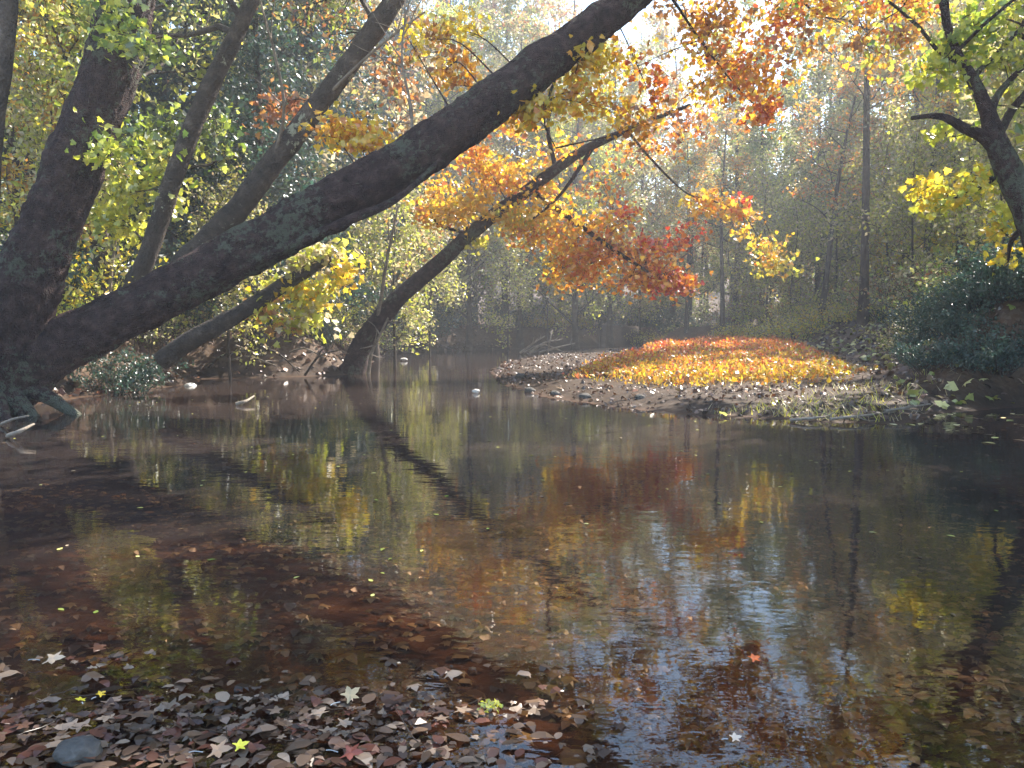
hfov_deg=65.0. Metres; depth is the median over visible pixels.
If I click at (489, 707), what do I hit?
weed sprig
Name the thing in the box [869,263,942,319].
shrub
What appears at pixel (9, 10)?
riverside tree
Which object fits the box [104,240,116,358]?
dead branch
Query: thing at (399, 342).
shrub
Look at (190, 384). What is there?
stone
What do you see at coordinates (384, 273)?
dead branch
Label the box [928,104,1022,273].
sapling
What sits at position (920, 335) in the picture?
shrub
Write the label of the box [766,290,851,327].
shrub
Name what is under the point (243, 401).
driftwood
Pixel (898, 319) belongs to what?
shrub
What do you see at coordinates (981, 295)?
shrub
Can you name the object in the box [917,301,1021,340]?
shrub
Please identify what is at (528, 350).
driftwood
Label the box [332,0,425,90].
dead branch
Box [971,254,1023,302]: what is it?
shrub
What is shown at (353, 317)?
shrub
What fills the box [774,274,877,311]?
shrub
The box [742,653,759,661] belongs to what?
fallen leaf
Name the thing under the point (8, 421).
driftwood
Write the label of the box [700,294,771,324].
shrub
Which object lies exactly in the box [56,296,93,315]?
shrub
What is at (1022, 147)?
woodland tree
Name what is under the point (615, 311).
sapling
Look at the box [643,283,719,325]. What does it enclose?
shrub
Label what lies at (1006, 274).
shrub
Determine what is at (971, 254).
shrub
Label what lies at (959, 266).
shrub
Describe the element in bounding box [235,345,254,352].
driftwood
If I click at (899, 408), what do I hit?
driftwood
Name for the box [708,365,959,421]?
grass
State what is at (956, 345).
shrub
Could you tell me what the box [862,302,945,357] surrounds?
shrub
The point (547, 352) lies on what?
driftwood
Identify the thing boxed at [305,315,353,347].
shrub
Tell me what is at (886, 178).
sapling
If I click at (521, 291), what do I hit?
sapling
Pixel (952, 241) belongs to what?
woodland tree
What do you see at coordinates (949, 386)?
leaf litter
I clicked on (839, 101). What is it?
evergreen tree
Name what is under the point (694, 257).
woodland tree
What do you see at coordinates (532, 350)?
driftwood
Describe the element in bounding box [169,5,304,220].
woodland tree
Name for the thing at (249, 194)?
riverside tree
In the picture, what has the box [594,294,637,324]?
shrub
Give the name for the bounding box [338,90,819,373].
leaning tree
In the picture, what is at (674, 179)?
woodland tree
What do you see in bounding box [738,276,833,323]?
shrub
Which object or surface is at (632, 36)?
sky
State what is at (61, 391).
leaf litter
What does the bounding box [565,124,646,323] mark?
woodland tree
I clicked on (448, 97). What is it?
woodland tree
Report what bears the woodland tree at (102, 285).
on the ground at (660, 739)
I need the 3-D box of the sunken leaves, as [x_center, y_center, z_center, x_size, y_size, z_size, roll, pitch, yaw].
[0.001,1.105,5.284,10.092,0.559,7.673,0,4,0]
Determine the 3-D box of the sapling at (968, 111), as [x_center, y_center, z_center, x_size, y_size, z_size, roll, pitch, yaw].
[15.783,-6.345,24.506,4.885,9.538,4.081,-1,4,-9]
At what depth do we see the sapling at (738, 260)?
39.62 m
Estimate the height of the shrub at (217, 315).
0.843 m
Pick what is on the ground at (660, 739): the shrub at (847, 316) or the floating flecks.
the shrub at (847, 316)
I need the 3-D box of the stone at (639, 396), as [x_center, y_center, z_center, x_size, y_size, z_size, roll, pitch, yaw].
[1.951,0.202,12.227,0.166,0.097,0.133,0,4,0]
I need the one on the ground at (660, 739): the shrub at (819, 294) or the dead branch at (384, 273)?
the shrub at (819, 294)
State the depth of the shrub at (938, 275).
20.78 m
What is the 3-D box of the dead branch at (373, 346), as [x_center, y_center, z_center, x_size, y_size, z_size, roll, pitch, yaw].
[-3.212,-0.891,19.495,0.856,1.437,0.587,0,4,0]
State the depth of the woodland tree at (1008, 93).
12.37 m
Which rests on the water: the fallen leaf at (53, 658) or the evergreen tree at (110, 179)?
the fallen leaf at (53, 658)
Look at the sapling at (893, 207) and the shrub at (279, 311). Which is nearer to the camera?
the shrub at (279, 311)
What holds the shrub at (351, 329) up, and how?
on the ground at (660, 739)
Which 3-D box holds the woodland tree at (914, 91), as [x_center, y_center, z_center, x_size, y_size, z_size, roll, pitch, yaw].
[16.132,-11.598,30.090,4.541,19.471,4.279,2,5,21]
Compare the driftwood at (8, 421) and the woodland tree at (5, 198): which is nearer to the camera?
the driftwood at (8, 421)
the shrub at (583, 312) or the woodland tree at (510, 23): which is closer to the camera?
the woodland tree at (510, 23)
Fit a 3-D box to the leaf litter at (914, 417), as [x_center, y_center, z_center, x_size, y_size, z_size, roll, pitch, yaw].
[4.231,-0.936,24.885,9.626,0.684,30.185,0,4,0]
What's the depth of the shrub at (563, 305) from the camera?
49.67 m
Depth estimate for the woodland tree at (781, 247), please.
43.44 m
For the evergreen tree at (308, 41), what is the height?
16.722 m
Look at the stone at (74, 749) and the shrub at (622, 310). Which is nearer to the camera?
the stone at (74, 749)
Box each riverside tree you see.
[0,0,188,197]
[47,0,259,288]
[171,0,443,260]
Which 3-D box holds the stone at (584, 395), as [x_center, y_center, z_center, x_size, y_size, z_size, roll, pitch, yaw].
[1.171,0.204,12.881,0.210,0.120,0.165,0,4,0]
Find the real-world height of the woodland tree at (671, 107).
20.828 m
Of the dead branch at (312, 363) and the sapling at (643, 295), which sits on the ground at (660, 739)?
the sapling at (643, 295)
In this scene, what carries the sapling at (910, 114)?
on the ground at (660, 739)
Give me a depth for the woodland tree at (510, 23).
39.49 m
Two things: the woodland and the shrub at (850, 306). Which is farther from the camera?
the woodland
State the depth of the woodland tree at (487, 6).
47.71 m
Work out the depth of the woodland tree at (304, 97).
34.83 m
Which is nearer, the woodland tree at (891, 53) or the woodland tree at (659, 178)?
the woodland tree at (891, 53)
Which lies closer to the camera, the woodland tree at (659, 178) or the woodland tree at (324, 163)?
the woodland tree at (324, 163)
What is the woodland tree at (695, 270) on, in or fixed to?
on the ground at (660, 739)
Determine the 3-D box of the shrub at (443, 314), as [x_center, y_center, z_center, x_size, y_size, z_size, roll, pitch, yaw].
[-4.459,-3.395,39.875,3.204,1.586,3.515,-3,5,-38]
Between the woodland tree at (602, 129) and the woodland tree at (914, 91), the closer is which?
the woodland tree at (914, 91)
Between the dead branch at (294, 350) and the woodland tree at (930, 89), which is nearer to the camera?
the dead branch at (294, 350)
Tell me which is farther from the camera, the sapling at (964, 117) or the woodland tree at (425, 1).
the woodland tree at (425, 1)
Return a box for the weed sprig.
[477,698,502,713]
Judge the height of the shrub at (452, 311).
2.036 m
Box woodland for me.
[0,98,953,313]
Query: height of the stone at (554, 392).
0.119 m
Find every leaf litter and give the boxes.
[54,323,513,397]
[490,346,941,421]
[767,296,1023,408]
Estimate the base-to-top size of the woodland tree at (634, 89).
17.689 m
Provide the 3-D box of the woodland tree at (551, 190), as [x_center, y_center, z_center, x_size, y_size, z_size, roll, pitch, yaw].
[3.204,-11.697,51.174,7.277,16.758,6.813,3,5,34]
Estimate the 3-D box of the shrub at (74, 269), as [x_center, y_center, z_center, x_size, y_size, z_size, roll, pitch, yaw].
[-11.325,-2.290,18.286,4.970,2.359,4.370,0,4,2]
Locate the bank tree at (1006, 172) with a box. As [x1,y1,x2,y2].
[753,0,1023,277]
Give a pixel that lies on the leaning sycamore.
(44, 348)
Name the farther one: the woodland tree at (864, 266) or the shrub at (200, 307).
the woodland tree at (864, 266)
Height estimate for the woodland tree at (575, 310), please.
15.939 m
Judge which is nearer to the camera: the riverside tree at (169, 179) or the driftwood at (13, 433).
the driftwood at (13, 433)
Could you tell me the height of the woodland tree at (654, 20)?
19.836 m
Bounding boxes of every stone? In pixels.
[52,735,102,767]
[184,383,196,385]
[516,373,523,377]
[524,387,535,391]
[550,390,559,394]
[579,393,591,398]
[635,394,644,398]
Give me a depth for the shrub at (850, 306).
27.78 m
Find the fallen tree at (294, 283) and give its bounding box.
[153,233,377,368]
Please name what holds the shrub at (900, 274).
on the ground at (660, 739)
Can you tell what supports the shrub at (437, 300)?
on the ground at (660, 739)
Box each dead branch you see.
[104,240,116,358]
[203,351,244,367]
[231,352,275,367]
[240,0,296,148]
[261,347,303,374]
[289,346,324,357]
[304,346,347,375]
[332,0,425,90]
[354,0,414,127]
[360,318,394,373]
[376,205,405,315]
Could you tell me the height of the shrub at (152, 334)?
2.036 m
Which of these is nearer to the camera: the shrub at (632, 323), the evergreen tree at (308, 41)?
the evergreen tree at (308, 41)
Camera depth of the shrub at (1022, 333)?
12.22 m
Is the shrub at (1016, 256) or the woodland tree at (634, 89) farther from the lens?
the woodland tree at (634, 89)
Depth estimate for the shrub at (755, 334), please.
32.64 m
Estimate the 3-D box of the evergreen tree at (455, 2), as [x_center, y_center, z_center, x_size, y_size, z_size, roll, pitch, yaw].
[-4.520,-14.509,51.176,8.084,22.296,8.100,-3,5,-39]
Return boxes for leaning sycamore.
[0,0,953,418]
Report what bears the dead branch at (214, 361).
on the ground at (660, 739)
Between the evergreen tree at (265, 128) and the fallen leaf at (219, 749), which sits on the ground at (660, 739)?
the evergreen tree at (265, 128)
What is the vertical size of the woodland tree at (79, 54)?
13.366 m
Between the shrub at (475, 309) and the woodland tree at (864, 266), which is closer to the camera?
the woodland tree at (864, 266)
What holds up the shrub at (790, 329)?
on the ground at (660, 739)
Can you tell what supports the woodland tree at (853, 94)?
on the ground at (660, 739)
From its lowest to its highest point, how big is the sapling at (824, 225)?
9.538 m
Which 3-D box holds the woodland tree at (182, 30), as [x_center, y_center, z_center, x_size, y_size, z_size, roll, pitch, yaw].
[-11.952,-12.073,32.124,8.894,20.482,8.327,-4,5,-40]
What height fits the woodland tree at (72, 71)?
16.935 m
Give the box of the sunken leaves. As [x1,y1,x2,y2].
[0,476,1023,767]
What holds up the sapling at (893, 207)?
on the ground at (660, 739)
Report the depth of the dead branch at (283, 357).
18.00 m
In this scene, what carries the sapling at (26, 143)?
on the ground at (660, 739)
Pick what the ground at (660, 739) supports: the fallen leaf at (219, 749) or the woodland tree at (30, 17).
the woodland tree at (30, 17)
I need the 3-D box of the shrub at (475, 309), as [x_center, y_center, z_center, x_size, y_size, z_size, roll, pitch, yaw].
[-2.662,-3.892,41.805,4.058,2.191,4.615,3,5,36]
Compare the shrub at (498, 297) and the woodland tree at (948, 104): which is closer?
the woodland tree at (948, 104)
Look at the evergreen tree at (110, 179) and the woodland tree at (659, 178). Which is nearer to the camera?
the evergreen tree at (110, 179)
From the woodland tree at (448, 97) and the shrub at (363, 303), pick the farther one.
the woodland tree at (448, 97)
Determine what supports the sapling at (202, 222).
on the ground at (660, 739)
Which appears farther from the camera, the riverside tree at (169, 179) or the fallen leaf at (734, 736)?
the riverside tree at (169, 179)
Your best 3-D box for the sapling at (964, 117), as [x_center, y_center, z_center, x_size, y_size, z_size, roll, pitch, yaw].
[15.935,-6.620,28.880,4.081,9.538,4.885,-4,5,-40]
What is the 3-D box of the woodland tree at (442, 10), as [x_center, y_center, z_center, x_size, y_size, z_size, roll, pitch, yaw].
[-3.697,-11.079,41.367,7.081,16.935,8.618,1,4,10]
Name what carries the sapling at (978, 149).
on the ground at (660, 739)
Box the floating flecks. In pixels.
[3,397,1023,615]
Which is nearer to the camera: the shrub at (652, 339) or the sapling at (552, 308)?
the sapling at (552, 308)
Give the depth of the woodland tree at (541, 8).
43.80 m
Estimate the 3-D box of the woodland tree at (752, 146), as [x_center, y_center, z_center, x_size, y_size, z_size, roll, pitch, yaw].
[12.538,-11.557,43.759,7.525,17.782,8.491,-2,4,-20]
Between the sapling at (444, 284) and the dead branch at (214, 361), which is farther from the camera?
the sapling at (444, 284)
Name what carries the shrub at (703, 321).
on the ground at (660, 739)
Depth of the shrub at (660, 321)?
48.94 m
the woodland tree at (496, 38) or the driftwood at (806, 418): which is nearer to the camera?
the driftwood at (806, 418)
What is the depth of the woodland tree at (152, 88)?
20.00 m
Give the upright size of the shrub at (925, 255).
3.166 m
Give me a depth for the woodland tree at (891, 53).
42.47 m
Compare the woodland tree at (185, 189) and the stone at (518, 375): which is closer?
the stone at (518, 375)
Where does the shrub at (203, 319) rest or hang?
on the ground at (660, 739)
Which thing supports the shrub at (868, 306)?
on the ground at (660, 739)
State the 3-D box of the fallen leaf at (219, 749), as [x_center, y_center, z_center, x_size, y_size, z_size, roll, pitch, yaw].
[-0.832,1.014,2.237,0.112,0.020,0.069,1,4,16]
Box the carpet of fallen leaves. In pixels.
[562,333,881,387]
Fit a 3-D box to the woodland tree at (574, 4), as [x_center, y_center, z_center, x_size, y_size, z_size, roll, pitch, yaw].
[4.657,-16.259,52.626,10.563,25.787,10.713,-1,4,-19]
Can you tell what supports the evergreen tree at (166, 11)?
on the ground at (660, 739)
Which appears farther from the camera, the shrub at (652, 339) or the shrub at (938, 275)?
the shrub at (652, 339)
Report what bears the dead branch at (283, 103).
attached to the riverside tree at (249, 194)
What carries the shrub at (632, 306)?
on the ground at (660, 739)
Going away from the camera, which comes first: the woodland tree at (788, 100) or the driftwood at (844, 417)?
the driftwood at (844, 417)
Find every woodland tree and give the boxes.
[0,0,100,247]
[0,0,187,278]
[0,0,277,300]
[0,3,53,241]
[0,4,201,287]
[8,1,72,152]
[86,5,112,298]
[88,0,279,326]
[131,31,230,317]
[140,5,286,243]
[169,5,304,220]
[171,0,408,264]
[238,12,362,201]
[272,0,479,360]
[302,4,403,153]
[344,52,438,301]
[359,0,481,306]
[362,7,510,311]
[398,0,507,317]
[404,0,585,325]
[404,42,527,349]
[419,0,527,323]
[452,0,537,321]
[463,6,583,347]
[467,0,640,325]
[477,0,604,325]
[501,39,654,348]
[512,80,596,296]
[513,0,685,299]
[520,87,602,326]
[527,66,647,319]
[546,31,675,346]
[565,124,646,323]
[584,4,717,326]
[595,99,661,316]
[601,64,691,293]
[616,123,697,312]
[619,0,731,326]
[644,131,731,326]
[652,117,720,333]
[654,27,750,320]
[658,0,815,324]
[675,99,774,332]
[675,151,754,322]
[686,102,777,315]
[695,114,785,320]
[697,32,832,324]
[700,68,849,314]
[729,78,827,319]
[730,168,807,320]
[743,0,910,312]
[763,0,883,282]
[780,50,896,329]
[797,3,926,288]
[798,0,937,327]
[807,17,889,284]
[812,10,926,277]
[818,4,953,261]
[841,0,1018,285]
[854,112,955,294]
[870,0,970,273]
[886,0,1006,267]
[908,17,1022,257]
[916,0,1023,226]
[921,0,1021,263]
[924,5,1021,258]
[961,0,1023,147]
[972,2,1023,241]
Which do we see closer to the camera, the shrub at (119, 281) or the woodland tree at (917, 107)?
the shrub at (119, 281)
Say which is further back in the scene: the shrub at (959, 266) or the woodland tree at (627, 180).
the woodland tree at (627, 180)
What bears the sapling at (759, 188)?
on the ground at (660, 739)
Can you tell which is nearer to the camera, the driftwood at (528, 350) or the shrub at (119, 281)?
the shrub at (119, 281)
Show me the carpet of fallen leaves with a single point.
(732, 359)
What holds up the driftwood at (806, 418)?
on the water
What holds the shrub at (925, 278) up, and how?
on the ground at (660, 739)
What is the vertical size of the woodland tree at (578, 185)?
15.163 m
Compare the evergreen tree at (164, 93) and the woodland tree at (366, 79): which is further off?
the woodland tree at (366, 79)
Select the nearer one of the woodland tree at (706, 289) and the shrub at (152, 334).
the shrub at (152, 334)
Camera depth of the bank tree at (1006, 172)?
11.78 m
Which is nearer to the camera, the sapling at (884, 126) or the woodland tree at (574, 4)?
the sapling at (884, 126)
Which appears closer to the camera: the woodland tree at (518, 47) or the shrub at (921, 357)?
the shrub at (921, 357)
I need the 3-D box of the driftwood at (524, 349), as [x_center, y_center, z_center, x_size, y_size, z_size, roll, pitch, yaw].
[0.838,-1.648,33.028,1.060,0.831,0.255,1,4,10]
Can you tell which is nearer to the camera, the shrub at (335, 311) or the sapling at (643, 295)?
the shrub at (335, 311)
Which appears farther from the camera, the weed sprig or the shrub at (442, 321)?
the shrub at (442, 321)
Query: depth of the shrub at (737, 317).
38.73 m
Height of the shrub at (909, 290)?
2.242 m
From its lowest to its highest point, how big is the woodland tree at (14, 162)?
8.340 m
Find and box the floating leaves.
[0,643,666,767]
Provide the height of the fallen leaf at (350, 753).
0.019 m
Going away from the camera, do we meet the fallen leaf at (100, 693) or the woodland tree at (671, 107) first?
the fallen leaf at (100, 693)
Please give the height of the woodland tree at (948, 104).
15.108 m
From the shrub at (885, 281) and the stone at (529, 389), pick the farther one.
the shrub at (885, 281)
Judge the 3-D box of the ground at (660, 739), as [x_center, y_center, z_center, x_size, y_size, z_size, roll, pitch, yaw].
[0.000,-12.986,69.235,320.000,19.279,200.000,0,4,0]
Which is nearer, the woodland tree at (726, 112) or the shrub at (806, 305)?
the shrub at (806, 305)
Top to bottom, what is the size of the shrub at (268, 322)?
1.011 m
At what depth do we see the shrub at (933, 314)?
13.76 m
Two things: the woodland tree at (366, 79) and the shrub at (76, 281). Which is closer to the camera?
the shrub at (76, 281)
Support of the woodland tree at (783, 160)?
on the ground at (660, 739)
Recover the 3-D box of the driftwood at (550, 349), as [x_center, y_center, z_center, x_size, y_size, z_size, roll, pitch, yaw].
[1.883,-1.571,33.278,1.528,0.648,0.814,0,4,0]
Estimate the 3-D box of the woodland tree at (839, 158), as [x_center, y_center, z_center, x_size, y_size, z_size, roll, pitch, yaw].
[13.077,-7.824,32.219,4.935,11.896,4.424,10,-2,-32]
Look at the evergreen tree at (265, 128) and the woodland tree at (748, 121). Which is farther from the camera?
the woodland tree at (748, 121)
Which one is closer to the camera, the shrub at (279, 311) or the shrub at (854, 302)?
the shrub at (279, 311)
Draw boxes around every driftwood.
[0,415,28,425]
[5,423,34,437]
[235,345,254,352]
[235,395,254,404]
[519,334,544,353]
[524,344,559,352]
[529,338,561,353]
[539,339,574,353]
[546,330,552,353]
[789,403,844,421]
[829,411,894,421]
[884,403,929,413]
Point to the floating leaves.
(390, 700)
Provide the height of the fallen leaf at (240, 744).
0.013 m
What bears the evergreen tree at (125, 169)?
on the ground at (660, 739)
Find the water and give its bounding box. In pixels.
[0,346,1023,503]
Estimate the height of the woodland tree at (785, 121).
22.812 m
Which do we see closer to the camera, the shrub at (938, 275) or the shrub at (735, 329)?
the shrub at (938, 275)
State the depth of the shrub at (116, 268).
17.91 m
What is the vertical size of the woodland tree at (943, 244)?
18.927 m
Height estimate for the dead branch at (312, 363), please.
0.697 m
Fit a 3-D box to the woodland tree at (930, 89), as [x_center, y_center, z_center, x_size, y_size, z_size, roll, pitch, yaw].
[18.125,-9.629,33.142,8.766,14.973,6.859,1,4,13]
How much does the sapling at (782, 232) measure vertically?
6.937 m
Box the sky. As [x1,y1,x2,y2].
[1,0,963,229]
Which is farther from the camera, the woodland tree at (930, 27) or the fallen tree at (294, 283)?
the woodland tree at (930, 27)
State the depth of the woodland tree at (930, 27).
34.90 m
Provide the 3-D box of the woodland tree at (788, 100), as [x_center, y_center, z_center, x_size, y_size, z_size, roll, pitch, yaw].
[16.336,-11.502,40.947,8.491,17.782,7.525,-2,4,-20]
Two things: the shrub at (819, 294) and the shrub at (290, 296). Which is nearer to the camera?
the shrub at (290, 296)
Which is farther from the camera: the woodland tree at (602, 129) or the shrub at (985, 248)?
the woodland tree at (602, 129)
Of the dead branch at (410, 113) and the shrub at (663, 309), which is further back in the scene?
the shrub at (663, 309)
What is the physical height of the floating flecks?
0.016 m
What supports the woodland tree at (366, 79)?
on the ground at (660, 739)
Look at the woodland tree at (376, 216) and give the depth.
48.57 m
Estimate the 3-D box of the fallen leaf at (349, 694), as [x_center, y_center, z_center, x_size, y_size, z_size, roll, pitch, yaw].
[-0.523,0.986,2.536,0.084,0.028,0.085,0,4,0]
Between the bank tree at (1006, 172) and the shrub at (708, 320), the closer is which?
the bank tree at (1006, 172)
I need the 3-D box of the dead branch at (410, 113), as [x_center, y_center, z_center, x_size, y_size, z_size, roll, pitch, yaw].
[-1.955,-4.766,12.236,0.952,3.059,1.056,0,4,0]
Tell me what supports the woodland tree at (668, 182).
on the ground at (660, 739)
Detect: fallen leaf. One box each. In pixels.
[29,651,65,663]
[91,691,105,699]
[189,739,232,757]
[232,739,249,750]
[326,743,362,759]
[330,686,359,705]
[721,733,741,741]
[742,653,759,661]
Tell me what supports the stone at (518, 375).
on the ground at (660, 739)
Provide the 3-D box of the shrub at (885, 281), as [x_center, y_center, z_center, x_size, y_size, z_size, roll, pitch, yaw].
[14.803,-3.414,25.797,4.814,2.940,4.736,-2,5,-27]
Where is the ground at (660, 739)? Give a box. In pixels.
[0,243,1023,767]
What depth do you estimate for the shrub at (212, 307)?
20.10 m
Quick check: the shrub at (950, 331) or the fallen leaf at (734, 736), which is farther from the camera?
the shrub at (950, 331)
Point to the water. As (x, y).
(273, 425)
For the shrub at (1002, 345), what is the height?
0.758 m
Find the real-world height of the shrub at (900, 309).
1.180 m
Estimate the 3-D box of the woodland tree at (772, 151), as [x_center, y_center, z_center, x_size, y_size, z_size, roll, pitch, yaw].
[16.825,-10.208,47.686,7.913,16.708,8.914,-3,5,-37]
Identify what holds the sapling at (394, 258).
on the ground at (660, 739)
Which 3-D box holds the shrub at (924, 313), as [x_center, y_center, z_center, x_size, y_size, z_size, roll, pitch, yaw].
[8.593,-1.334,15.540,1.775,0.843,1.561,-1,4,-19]
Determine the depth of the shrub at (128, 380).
14.03 m
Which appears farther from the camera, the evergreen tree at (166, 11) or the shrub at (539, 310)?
the shrub at (539, 310)
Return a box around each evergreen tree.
[0,0,145,279]
[76,96,192,279]
[77,3,227,283]
[87,0,328,308]
[175,22,342,288]
[177,0,349,355]
[221,0,406,313]
[248,0,421,323]
[340,0,466,323]
[417,0,497,300]
[797,65,872,318]
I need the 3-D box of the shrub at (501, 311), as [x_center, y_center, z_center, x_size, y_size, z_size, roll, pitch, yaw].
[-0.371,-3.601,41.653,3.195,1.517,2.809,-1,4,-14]
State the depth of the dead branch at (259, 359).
18.02 m
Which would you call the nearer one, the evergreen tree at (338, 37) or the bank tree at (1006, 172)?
the bank tree at (1006, 172)
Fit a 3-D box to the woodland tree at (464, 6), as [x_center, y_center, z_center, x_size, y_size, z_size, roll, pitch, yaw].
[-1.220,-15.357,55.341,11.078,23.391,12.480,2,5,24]
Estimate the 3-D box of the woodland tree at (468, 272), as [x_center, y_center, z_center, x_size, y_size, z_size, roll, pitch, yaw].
[-1.982,-8.835,37.831,6.056,14.896,6.468,-2,5,-28]
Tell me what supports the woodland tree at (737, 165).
on the ground at (660, 739)
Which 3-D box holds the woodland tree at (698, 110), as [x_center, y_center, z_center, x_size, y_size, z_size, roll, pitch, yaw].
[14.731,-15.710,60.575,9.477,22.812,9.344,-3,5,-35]
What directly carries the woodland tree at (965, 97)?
on the ground at (660, 739)
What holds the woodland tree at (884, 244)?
on the ground at (660, 739)
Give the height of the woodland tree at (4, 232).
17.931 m
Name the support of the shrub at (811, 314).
on the ground at (660, 739)
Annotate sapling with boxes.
[0,0,144,312]
[170,156,283,379]
[338,176,441,366]
[395,206,472,356]
[474,223,542,351]
[522,216,571,347]
[569,226,633,345]
[613,208,666,334]
[719,201,788,321]
[732,145,811,323]
[755,176,835,323]
[787,125,889,303]
[812,90,944,300]
[818,88,919,289]
[849,91,968,293]
[870,72,980,267]
[871,74,1001,285]
[917,70,1023,255]
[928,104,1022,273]
[945,36,1023,254]
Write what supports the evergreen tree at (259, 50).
on the ground at (660, 739)
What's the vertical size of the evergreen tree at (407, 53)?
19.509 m
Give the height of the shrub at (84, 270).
2.323 m
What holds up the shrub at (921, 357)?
on the ground at (660, 739)
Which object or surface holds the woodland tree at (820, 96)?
on the ground at (660, 739)
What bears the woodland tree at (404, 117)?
on the ground at (660, 739)
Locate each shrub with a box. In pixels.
[0,226,124,310]
[0,233,90,309]
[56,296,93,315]
[57,235,170,313]
[66,268,130,309]
[66,344,193,396]
[71,251,154,301]
[72,261,244,355]
[113,255,244,332]
[165,284,248,325]
[179,300,217,327]
[193,307,252,327]
[214,301,288,328]
[223,260,348,311]
[254,300,328,335]
[286,286,361,327]
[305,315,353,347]
[309,263,416,332]
[327,288,392,351]
[330,288,368,328]
[365,315,426,355]
[385,303,464,342]
[400,303,461,326]
[416,288,476,324]
[420,299,480,327]
[428,295,502,326]
[444,277,542,324]
[476,301,534,326]
[514,294,571,326]
[526,294,601,323]
[565,293,635,326]
[585,290,669,326]
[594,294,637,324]
[603,295,660,325]
[623,296,694,322]
[625,306,696,334]
[625,329,666,345]
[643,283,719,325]
[659,303,730,334]
[677,313,743,326]
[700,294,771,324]
[706,321,770,338]
[715,293,800,324]
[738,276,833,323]
[742,323,807,339]
[748,313,840,340]
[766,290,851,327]
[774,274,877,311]
[775,299,855,328]
[800,274,910,321]
[824,300,883,323]
[835,277,907,321]
[836,262,943,320]
[855,292,903,319]
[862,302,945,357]
[867,250,964,309]
[868,291,931,331]
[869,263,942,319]
[876,286,959,335]
[877,245,976,296]
[878,252,963,313]
[884,335,973,371]
[886,224,1020,301]
[889,316,941,350]
[895,219,1011,293]
[903,299,976,330]
[911,241,1006,294]
[913,265,1020,312]
[914,293,986,335]
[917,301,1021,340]
[917,330,1022,373]
[929,213,1020,285]
[929,256,1008,301]
[938,238,1022,290]
[941,326,1023,376]
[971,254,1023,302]
[981,254,1023,300]
[986,322,1023,366]
[993,241,1023,286]

